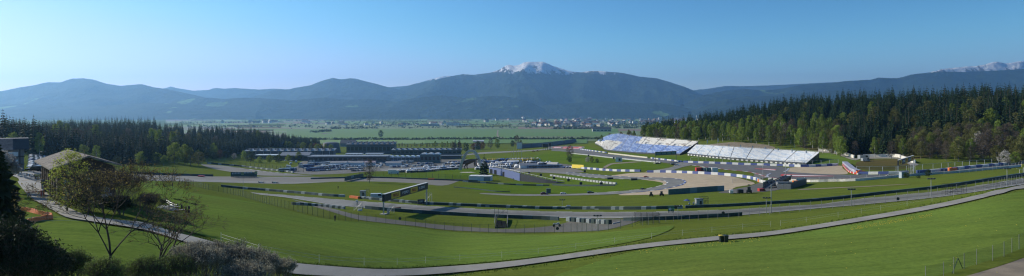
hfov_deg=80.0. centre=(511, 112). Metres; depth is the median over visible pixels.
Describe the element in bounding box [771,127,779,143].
olive leaved tree
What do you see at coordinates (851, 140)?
spruce tree
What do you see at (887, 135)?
spruce tree
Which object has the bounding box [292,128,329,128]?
field
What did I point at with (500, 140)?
field
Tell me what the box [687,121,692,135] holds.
birch tree
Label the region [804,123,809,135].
birch tree
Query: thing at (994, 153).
olive leaved tree
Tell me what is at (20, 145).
hotel building
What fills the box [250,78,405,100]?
mountains
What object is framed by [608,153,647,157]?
pale barrier
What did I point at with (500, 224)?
underpass
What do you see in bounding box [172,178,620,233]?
fence
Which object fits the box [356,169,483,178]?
mound
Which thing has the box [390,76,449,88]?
mountains
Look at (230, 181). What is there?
racetrack
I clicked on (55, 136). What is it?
spruce tree
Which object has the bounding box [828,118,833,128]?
birch tree
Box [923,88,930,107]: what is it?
spruce tree
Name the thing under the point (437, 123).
field
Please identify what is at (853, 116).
spruce tree
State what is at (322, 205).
tyre barrier
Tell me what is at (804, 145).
bare tree
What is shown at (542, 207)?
tyre barrier
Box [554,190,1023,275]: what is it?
meadow
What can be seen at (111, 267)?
green shrub
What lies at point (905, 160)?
banner gantry
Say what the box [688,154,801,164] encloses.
kerb blocks
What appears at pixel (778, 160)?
catch fence
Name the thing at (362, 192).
marshal shelter
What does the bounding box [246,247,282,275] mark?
catkin shrub
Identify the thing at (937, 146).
bare tree
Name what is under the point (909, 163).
service road
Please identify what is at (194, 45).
sky
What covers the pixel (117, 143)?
spruce tree
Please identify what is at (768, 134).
birch tree
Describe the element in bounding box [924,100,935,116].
olive leaved tree
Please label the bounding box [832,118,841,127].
olive leaved tree
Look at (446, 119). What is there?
field
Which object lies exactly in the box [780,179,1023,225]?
stake fence
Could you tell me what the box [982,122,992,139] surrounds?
bare tree
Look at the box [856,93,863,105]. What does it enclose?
spruce tree
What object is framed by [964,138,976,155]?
birch tree
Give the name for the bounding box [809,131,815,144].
birch tree
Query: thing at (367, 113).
foothills
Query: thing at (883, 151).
spruce tree
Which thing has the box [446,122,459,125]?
tower block
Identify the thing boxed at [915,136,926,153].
bare tree
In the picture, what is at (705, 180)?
gravel trap
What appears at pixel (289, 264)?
catkin shrub
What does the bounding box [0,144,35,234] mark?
dark conifer
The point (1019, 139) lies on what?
olive leaved tree
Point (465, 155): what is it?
archway
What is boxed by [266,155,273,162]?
round green bush
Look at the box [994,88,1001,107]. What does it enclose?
spruce tree
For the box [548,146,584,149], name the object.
runoff
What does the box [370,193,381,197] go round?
passenger van
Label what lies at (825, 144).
olive leaved tree
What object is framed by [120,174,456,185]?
runoff
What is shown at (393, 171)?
white box van
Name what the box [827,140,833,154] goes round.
olive leaved tree
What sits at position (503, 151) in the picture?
service road
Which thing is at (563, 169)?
runoff
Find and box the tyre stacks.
[566,217,611,223]
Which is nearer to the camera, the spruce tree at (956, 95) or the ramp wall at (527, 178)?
the ramp wall at (527, 178)
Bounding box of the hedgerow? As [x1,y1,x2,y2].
[180,118,667,139]
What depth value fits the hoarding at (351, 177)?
384.43 m
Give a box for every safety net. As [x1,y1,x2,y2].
[20,206,52,214]
[27,215,52,221]
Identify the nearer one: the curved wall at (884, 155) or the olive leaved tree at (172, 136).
the curved wall at (884, 155)
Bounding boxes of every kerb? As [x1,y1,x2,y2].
[569,174,667,192]
[570,172,685,193]
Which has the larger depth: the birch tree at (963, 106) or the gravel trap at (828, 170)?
the birch tree at (963, 106)
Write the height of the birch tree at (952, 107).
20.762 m
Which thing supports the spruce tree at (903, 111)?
on the ground at (748, 221)
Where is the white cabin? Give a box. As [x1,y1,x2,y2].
[615,157,621,161]
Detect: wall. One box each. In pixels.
[137,172,212,175]
[311,177,477,180]
[454,186,509,191]
[463,181,548,185]
[489,166,519,180]
[520,172,563,183]
[552,184,614,185]
[763,178,772,185]
[768,164,1021,181]
[777,184,790,188]
[791,178,806,188]
[818,149,854,157]
[863,154,915,162]
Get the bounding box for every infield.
[205,183,761,203]
[460,175,662,193]
[532,151,669,169]
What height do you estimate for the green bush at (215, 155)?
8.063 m
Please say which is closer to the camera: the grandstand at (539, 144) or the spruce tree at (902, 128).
the spruce tree at (902, 128)
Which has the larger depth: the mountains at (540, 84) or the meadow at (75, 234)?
the mountains at (540, 84)
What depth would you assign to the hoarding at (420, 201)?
229.28 m
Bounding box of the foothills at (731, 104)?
[687,90,1020,119]
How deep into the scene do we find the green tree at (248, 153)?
639.07 m
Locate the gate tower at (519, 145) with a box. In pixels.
[517,142,521,148]
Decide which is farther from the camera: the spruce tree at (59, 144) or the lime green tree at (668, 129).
the lime green tree at (668, 129)
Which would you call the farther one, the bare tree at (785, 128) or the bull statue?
the bare tree at (785, 128)
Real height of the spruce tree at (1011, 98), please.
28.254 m
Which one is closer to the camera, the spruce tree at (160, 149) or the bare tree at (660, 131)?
the spruce tree at (160, 149)
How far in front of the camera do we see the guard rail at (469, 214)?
198.88 m
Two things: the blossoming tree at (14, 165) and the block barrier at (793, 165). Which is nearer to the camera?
the blossoming tree at (14, 165)
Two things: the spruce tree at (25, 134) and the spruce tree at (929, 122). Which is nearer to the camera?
the spruce tree at (25, 134)
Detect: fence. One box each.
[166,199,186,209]
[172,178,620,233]
[222,222,765,262]
[642,175,1016,225]
[721,158,834,163]
[759,162,1021,182]
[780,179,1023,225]
[856,158,999,170]
[925,245,992,275]
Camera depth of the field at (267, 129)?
3091.59 m
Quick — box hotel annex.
[0,139,12,154]
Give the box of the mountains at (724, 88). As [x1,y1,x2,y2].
[693,82,833,94]
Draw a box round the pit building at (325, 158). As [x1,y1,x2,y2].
[307,155,389,163]
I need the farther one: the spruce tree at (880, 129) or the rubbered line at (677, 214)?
the spruce tree at (880, 129)
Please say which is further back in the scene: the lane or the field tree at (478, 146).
the field tree at (478, 146)
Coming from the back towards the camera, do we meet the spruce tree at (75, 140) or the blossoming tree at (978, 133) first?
the spruce tree at (75, 140)
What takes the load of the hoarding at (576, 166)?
on the ground at (748, 221)
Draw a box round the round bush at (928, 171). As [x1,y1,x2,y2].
[924,169,931,175]
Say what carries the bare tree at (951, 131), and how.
on the ground at (748, 221)
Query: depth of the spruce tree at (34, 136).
428.39 m
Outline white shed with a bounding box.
[469,175,492,180]
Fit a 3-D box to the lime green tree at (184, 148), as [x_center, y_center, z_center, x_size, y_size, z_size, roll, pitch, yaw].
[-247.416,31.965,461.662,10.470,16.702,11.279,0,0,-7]
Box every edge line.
[266,179,1015,211]
[271,184,1019,217]
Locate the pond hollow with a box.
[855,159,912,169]
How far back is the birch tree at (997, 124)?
426.95 m
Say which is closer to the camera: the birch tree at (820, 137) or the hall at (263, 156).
the birch tree at (820, 137)
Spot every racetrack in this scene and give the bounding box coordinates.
[127,178,319,183]
[201,164,311,175]
[252,179,1023,217]
[480,169,683,195]
[551,149,1023,178]
[646,162,690,171]
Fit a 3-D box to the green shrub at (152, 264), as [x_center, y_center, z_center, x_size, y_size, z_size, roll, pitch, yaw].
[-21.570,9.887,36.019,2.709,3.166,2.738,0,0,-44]
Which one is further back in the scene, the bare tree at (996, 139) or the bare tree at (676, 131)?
the bare tree at (676, 131)
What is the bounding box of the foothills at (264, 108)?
[170,97,391,118]
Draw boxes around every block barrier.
[568,166,640,171]
[580,148,606,152]
[647,170,758,180]
[683,161,837,166]
[859,171,908,174]
[916,161,1023,172]
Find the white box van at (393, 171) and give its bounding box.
[388,170,398,173]
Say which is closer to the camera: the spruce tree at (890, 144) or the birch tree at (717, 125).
the spruce tree at (890, 144)
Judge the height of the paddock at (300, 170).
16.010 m
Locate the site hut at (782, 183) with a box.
[776,182,790,186]
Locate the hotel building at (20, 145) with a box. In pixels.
[0,137,28,170]
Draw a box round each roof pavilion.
[345,153,363,154]
[365,153,383,154]
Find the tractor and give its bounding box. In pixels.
[746,184,751,193]
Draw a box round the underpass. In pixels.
[494,214,507,227]
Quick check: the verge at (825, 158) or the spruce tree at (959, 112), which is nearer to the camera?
the verge at (825, 158)
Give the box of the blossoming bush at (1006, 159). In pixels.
[996,150,1010,163]
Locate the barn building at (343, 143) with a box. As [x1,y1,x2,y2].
[340,140,355,146]
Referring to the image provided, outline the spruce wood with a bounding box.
[1,81,1023,163]
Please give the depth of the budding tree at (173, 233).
44.23 m
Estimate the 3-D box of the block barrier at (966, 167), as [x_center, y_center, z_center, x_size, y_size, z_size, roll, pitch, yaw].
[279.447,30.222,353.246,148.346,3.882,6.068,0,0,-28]
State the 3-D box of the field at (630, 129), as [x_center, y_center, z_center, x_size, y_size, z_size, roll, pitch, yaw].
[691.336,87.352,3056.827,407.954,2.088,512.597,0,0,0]
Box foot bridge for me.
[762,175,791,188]
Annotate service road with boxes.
[292,199,636,231]
[462,148,548,155]
[818,151,916,165]
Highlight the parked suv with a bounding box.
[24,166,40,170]
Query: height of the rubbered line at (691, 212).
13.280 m
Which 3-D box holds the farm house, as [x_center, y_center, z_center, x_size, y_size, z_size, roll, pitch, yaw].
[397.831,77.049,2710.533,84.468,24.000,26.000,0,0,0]
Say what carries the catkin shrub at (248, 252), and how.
on the ground at (748, 221)
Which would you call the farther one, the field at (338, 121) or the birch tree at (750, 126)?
the field at (338, 121)
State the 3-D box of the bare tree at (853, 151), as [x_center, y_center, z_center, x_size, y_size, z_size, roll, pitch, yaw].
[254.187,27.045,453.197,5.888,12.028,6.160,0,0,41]
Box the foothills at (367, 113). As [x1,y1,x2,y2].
[304,107,417,119]
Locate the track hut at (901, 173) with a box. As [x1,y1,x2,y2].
[898,171,906,177]
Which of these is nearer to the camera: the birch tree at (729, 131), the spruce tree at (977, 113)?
the spruce tree at (977, 113)
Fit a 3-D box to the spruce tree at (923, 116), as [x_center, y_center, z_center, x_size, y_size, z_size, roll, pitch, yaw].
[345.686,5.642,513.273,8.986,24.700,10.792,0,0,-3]
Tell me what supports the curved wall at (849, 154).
on the ground at (748, 221)
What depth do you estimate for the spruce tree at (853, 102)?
668.47 m
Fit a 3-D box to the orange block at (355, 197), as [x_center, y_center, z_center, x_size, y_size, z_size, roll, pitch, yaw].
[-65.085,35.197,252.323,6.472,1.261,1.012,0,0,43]
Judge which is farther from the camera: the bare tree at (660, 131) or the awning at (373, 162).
the bare tree at (660, 131)
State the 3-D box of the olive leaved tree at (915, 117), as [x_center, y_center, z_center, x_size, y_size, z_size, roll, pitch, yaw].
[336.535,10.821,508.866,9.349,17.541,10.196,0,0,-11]
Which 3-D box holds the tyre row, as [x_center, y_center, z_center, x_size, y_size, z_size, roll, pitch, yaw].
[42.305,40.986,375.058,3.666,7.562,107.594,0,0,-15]
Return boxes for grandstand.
[245,148,336,157]
[346,141,396,153]
[392,148,461,154]
[522,139,576,148]
[595,133,697,154]
[687,144,818,164]
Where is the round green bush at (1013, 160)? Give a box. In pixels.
[1009,151,1021,164]
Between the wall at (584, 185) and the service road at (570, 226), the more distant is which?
the wall at (584, 185)
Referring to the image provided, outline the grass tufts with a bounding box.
[198,185,1020,275]
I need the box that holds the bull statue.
[463,158,478,168]
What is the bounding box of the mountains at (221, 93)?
[163,87,286,98]
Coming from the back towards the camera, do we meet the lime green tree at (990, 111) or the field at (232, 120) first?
the field at (232, 120)
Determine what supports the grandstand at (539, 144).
on the ground at (748, 221)
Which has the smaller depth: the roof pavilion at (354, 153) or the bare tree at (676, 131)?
the bare tree at (676, 131)
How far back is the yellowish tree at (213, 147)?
638.94 m
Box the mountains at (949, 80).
[681,69,1023,109]
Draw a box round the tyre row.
[550,174,616,184]
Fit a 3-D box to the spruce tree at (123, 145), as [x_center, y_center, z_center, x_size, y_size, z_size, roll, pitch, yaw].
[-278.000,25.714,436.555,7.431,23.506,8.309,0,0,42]
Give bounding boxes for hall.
[255,154,278,159]
[280,152,313,160]
[390,155,419,161]
[441,155,461,158]
[519,163,537,168]
[547,162,558,164]
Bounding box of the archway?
[458,150,481,169]
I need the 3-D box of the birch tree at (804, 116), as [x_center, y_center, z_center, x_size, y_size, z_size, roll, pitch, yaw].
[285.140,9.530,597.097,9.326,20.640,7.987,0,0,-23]
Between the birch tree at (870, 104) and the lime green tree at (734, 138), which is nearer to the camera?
the lime green tree at (734, 138)
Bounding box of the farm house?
[592,127,610,131]
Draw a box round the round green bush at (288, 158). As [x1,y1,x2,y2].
[285,155,291,161]
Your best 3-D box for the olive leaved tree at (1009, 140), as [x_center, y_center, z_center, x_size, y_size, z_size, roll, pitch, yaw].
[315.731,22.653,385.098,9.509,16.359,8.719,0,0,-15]
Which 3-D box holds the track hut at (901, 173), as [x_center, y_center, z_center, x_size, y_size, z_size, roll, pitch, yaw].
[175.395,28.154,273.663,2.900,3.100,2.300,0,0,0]
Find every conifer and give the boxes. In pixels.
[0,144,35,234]
[479,154,488,174]
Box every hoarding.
[231,171,256,176]
[345,173,362,180]
[417,199,424,204]
[572,164,583,167]
[668,186,723,194]
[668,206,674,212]
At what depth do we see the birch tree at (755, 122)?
604.31 m
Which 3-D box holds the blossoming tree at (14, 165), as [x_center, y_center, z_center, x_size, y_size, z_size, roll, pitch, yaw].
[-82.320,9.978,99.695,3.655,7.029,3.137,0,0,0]
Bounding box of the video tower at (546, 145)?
[542,143,550,149]
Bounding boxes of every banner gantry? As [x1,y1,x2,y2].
[381,182,427,214]
[653,151,675,163]
[897,155,913,172]
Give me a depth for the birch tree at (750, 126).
572.03 m
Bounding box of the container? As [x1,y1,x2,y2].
[710,167,717,171]
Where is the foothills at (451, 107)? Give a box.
[385,95,552,118]
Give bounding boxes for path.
[18,181,1023,275]
[604,161,640,167]
[798,184,903,189]
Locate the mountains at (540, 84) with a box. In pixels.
[389,62,701,106]
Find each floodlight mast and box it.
[762,197,770,213]
[847,188,855,205]
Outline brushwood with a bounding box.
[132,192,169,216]
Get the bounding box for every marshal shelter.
[359,190,366,195]
[694,198,703,204]
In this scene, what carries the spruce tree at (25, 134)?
on the ground at (748, 221)
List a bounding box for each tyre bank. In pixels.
[842,161,861,171]
[842,164,858,174]
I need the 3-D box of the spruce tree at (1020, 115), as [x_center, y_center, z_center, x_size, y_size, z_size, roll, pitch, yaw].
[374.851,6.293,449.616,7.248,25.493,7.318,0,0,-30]
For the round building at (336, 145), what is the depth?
952.12 m
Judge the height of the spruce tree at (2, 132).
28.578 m
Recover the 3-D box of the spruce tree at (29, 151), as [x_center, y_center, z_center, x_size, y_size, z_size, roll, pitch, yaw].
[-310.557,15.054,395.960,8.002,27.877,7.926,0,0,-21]
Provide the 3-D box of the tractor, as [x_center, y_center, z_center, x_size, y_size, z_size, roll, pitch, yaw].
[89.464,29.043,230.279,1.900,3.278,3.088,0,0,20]
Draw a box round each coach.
[278,168,290,171]
[306,167,315,170]
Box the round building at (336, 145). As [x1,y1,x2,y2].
[323,142,340,152]
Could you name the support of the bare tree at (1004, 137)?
on the ground at (748, 221)
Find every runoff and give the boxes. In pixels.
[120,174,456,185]
[512,167,583,171]
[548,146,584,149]
[754,172,766,178]
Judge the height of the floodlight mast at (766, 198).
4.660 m
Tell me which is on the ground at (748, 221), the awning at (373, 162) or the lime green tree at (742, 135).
the lime green tree at (742, 135)
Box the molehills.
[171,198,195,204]
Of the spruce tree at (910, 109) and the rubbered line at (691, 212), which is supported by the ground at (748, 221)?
the spruce tree at (910, 109)
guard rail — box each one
[365,206,558,220]
[623,212,741,220]
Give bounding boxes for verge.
[583,146,762,162]
[796,145,931,158]
[807,153,851,164]
[939,248,1023,275]
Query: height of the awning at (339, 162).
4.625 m
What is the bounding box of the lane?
[13,171,33,180]
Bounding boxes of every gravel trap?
[612,173,754,194]
[787,166,847,173]
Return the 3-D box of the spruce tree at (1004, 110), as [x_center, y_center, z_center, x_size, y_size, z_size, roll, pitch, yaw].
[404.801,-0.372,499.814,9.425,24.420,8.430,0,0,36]
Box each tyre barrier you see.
[207,162,293,172]
[221,185,344,196]
[291,202,345,208]
[360,196,682,209]
[685,173,1023,207]
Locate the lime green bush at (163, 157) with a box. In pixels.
[160,155,167,163]
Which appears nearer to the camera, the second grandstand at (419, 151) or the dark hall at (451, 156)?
the dark hall at (451, 156)
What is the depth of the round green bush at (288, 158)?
648.49 m
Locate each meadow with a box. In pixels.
[15,184,199,275]
[140,181,673,267]
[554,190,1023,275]
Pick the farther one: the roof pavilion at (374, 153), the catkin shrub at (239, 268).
the roof pavilion at (374, 153)
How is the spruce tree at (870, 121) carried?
on the ground at (748, 221)
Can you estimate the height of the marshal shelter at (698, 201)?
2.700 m
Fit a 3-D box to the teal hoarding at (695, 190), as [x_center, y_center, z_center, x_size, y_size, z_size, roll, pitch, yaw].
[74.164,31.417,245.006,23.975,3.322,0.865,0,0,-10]
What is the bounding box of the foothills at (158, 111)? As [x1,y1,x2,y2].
[0,103,255,119]
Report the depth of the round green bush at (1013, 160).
357.32 m
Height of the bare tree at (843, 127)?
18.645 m
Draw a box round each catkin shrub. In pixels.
[167,239,229,275]
[188,238,244,275]
[207,254,273,275]
[215,237,266,275]
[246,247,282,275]
[267,256,297,275]
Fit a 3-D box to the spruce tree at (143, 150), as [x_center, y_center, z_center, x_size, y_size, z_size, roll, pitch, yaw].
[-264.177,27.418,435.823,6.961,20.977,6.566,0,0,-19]
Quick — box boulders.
[17,174,38,180]
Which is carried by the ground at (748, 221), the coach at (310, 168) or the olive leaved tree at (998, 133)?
the olive leaved tree at (998, 133)
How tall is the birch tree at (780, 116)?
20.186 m
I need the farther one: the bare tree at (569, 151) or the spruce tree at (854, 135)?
the bare tree at (569, 151)
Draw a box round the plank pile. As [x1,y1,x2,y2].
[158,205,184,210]
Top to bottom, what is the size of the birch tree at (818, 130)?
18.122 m
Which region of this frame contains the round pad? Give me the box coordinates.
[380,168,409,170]
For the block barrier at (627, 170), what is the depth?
430.67 m
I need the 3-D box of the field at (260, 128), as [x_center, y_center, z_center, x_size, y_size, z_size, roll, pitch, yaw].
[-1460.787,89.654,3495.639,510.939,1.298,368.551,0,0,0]
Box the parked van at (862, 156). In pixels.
[858,155,868,158]
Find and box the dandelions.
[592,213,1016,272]
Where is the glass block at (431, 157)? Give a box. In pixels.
[420,152,440,162]
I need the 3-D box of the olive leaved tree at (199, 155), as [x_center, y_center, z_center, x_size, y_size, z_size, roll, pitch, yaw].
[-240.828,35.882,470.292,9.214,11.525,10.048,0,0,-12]
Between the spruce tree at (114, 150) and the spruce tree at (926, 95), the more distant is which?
the spruce tree at (926, 95)
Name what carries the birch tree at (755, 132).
on the ground at (748, 221)
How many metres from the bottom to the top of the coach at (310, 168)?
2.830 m
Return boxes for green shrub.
[0,211,72,275]
[0,233,76,275]
[34,244,78,275]
[59,246,95,275]
[74,254,136,275]
[123,252,172,275]
[157,249,201,275]
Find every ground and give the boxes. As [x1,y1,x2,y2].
[0,116,1023,275]
[710,142,774,148]
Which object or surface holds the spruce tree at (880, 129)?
on the ground at (748, 221)
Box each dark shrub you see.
[66,191,107,211]
[104,194,133,213]
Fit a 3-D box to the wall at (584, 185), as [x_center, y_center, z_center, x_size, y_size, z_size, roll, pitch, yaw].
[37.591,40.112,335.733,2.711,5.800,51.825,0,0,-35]
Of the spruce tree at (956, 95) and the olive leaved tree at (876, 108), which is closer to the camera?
the olive leaved tree at (876, 108)
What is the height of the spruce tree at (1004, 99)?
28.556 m
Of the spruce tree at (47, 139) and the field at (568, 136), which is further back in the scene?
the field at (568, 136)
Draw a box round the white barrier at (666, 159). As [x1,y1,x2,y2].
[651,157,681,161]
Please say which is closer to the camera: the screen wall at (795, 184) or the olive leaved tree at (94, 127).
the screen wall at (795, 184)
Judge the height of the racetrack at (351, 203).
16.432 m
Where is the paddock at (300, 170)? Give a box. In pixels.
[289,159,571,174]
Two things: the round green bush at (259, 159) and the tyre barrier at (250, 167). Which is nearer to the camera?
the tyre barrier at (250, 167)
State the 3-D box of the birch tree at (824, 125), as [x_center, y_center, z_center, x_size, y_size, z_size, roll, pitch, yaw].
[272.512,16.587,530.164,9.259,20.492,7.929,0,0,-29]
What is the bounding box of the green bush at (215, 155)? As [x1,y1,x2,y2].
[210,152,218,158]
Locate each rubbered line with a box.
[369,180,1023,215]
[378,178,1023,213]
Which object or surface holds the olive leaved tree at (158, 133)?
on the ground at (748, 221)
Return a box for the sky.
[0,0,1023,90]
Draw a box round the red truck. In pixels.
[695,167,703,170]
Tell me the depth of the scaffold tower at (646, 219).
148.54 m
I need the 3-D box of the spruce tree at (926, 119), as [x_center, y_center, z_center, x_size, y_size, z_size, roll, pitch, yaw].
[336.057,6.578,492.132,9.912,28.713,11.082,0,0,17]
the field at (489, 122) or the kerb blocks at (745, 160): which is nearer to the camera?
the kerb blocks at (745, 160)
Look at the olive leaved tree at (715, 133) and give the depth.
612.40 m
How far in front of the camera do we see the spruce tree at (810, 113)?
615.82 m
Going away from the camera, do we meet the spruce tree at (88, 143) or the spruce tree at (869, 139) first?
the spruce tree at (88, 143)
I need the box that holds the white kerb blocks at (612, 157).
[571,153,660,162]
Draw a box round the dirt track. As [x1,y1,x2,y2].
[968,258,1023,275]
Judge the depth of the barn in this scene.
96.78 m
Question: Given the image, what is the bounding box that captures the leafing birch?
[42,148,90,210]
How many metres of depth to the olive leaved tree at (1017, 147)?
365.63 m
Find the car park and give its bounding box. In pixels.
[28,154,46,173]
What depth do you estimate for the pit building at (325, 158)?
656.90 m
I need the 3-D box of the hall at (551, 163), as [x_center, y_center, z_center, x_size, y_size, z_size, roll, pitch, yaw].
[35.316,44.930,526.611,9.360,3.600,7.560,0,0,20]
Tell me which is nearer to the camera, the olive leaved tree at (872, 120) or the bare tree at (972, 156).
the bare tree at (972, 156)
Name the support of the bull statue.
on the mound
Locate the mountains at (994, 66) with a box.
[933,61,1023,71]
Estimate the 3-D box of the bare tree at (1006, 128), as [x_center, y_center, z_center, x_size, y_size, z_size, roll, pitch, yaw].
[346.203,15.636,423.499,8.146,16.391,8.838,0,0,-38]
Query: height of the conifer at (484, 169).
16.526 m
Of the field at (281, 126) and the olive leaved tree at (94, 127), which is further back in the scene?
the field at (281, 126)
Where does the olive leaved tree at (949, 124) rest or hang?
on the ground at (748, 221)
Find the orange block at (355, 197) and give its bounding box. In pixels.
[349,195,359,198]
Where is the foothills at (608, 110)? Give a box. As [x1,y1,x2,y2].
[541,101,692,118]
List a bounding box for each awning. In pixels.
[330,161,347,164]
[348,161,363,165]
[364,161,375,165]
[385,161,401,165]
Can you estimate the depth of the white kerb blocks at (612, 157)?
547.03 m
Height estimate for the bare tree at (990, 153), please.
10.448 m
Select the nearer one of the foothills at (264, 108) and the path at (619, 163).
the path at (619, 163)
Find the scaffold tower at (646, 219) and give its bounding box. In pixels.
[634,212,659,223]
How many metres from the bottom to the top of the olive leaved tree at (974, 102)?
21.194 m
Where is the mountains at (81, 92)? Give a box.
[0,78,205,106]
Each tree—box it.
[0,110,9,137]
[2,150,13,164]
[3,118,11,136]
[6,151,22,174]
[8,132,17,137]
[10,150,208,259]
[15,118,21,136]
[19,118,29,152]
[26,114,41,154]
[29,120,41,150]
[33,132,44,154]
[39,121,52,155]
[47,128,57,153]
[51,123,59,154]
[56,126,62,149]
[57,130,64,151]
[60,133,70,151]
[64,123,71,133]
[65,167,108,214]
[68,130,78,151]
[71,126,80,150]
[76,127,83,151]
[78,144,89,157]
[85,132,95,158]
[86,133,94,157]
[89,124,98,135]
[90,145,100,159]
[91,163,149,215]
[98,137,106,161]
[103,136,109,161]
[109,137,118,161]
[111,201,228,258]
[112,134,119,153]
[118,132,126,163]
[121,140,134,163]
[135,151,146,162]
[140,139,146,163]
[147,128,157,139]
[150,153,160,163]
[154,129,165,144]
[157,136,163,159]
[166,142,183,163]
[169,131,175,143]
[178,144,191,163]
[183,150,197,164]
[192,151,205,165]
[209,143,216,154]
[222,151,229,157]
[244,151,255,161]
[274,155,281,161]
[295,151,301,159]
[363,159,376,182]
[463,142,468,150]
[475,140,480,149]
[494,139,499,147]
[565,145,573,156]
[640,125,645,136]
[646,124,651,136]
[650,124,656,136]
[658,126,665,137]
[658,127,663,138]
[664,126,671,138]
[671,126,675,137]
[675,126,680,138]
[679,127,687,139]
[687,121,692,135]
[691,126,700,139]
[698,120,702,132]
[701,122,707,138]
[707,122,714,136]
[710,128,717,139]
[714,121,720,135]
[718,122,727,140]
[727,125,732,136]
[730,126,738,141]
[735,126,746,142]
[746,123,753,139]
[751,118,758,132]
[753,128,758,143]
[756,123,762,137]
[759,126,766,141]
[765,126,772,141]
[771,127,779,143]
[776,130,785,145]
[777,114,783,127]
[780,119,788,132]
[781,123,789,137]
[785,124,794,140]
[787,119,794,134]
[789,128,799,146]
[794,128,806,147]
[797,120,806,131]
[799,136,808,149]
[800,111,808,128]
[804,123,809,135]
[806,104,812,122]
[807,127,813,144]
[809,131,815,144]
[810,112,817,131]
[810,120,817,134]
[813,128,821,148]
[813,133,823,147]
[816,114,825,127]
[818,130,828,152]
[820,120,829,135]
[821,136,829,151]
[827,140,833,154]
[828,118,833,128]
[831,125,840,135]
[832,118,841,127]
[832,131,839,154]
[834,136,848,156]
[837,125,846,137]
[838,112,847,123]
[845,126,855,154]
[846,111,856,125]
[848,108,858,131]
[848,121,856,153]
[850,141,857,153]
[851,94,856,113]
[855,125,861,150]
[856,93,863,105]
[858,127,867,153]
[859,123,867,153]
[864,126,875,153]
[865,114,876,127]
[867,101,875,113]
[867,109,873,129]
[869,137,879,156]
[870,106,882,118]
[872,106,882,134]
[878,126,886,153]
[883,103,890,121]
[883,123,894,147]
[886,90,892,108]
[886,133,895,153]
[886,140,897,158]
[887,109,901,131]
[893,139,899,152]
[895,135,904,148]
[897,101,904,125]
[897,114,906,140]
[898,137,908,155]
[900,97,906,116]
[901,107,907,125]
[903,111,912,141]
[906,98,912,117]
[907,139,918,155]
[908,127,918,135]
[909,96,916,114]
[910,115,920,128]
[914,141,926,158]
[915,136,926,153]
[919,104,925,125]
[919,128,927,143]
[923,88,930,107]
[923,102,933,128]
[923,109,934,133]
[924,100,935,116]
[925,143,935,157]
[926,133,938,148]
[926,135,935,149]
[929,120,941,134]
[931,89,937,111]
[932,137,945,155]
[933,102,942,126]
[933,127,944,138]
[935,90,942,115]
[939,130,953,150]
[940,104,951,138]
[940,141,951,160]
[943,122,952,138]
[945,126,958,142]
[948,103,957,116]
[948,142,957,158]
[950,136,965,160]
[952,106,961,129]
[953,103,963,124]
[954,88,960,106]
[958,103,969,122]
[959,141,968,156]
[961,109,979,129]
[961,123,972,135]
[962,129,970,140]
[962,134,969,145]
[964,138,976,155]
[966,145,975,159]
[968,127,981,136]
[970,100,983,116]
[970,132,985,151]
[975,136,992,157]
[976,101,981,120]
[977,119,985,133]
[979,95,985,114]
[979,132,993,151]
[980,97,989,117]
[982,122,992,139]
[983,103,992,132]
[983,108,999,128]
[986,144,992,156]
[990,134,1005,157]
[990,145,1002,162]
[991,121,1003,137]
[991,129,1003,145]
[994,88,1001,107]
[994,96,1000,114]
[1000,90,1009,121]
[1000,98,1011,123]
[1000,135,1010,150]
[1001,108,1007,128]
[1001,135,1016,154]
[1003,109,1014,131]
[1003,123,1017,136]
[1007,123,1020,135]
[1008,141,1022,160]
[1009,86,1016,107]
[1010,137,1023,157]
[1011,113,1023,122]
[1012,101,1018,120]
[1013,140,1023,163]
[1014,88,1018,107]
[1015,102,1023,123]
[1016,121,1023,132]
[1017,105,1023,127]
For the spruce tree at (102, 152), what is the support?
on the ground at (748, 221)
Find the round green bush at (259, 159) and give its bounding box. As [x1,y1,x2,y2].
[256,156,262,162]
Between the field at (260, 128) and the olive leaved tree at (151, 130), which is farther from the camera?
the field at (260, 128)
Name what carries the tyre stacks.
on the ground at (748, 221)
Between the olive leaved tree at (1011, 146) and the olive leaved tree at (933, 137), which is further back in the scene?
the olive leaved tree at (933, 137)
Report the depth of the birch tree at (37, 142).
394.66 m
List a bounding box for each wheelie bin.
[719,235,723,241]
[723,234,728,241]
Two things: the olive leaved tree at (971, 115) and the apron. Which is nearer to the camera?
the apron
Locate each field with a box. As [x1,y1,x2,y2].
[216,120,248,120]
[220,123,248,124]
[227,127,289,128]
[231,124,283,125]
[233,123,276,123]
[235,129,286,129]
[239,127,277,127]
[250,123,284,124]
[256,125,303,126]
[282,126,330,127]
[287,129,617,135]
[288,135,513,138]
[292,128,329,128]
[310,139,424,143]
[311,125,448,126]
[312,121,365,122]
[339,127,510,128]
[349,123,529,123]
[425,139,586,142]
[428,119,469,119]
[449,121,538,121]
[455,125,510,126]
[470,122,507,122]
[477,128,514,128]
[511,124,644,125]
[518,127,590,128]
[538,136,599,136]
[605,126,640,128]
[618,128,640,130]
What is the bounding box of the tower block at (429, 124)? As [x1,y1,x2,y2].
[420,124,439,125]
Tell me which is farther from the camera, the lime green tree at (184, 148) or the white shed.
the lime green tree at (184, 148)
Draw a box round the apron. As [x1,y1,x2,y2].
[719,183,778,192]
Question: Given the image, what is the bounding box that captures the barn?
[34,149,121,199]
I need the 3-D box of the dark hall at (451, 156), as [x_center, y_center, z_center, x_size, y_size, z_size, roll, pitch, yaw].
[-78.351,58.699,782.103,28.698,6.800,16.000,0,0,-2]
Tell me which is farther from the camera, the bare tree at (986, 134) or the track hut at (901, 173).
the bare tree at (986, 134)

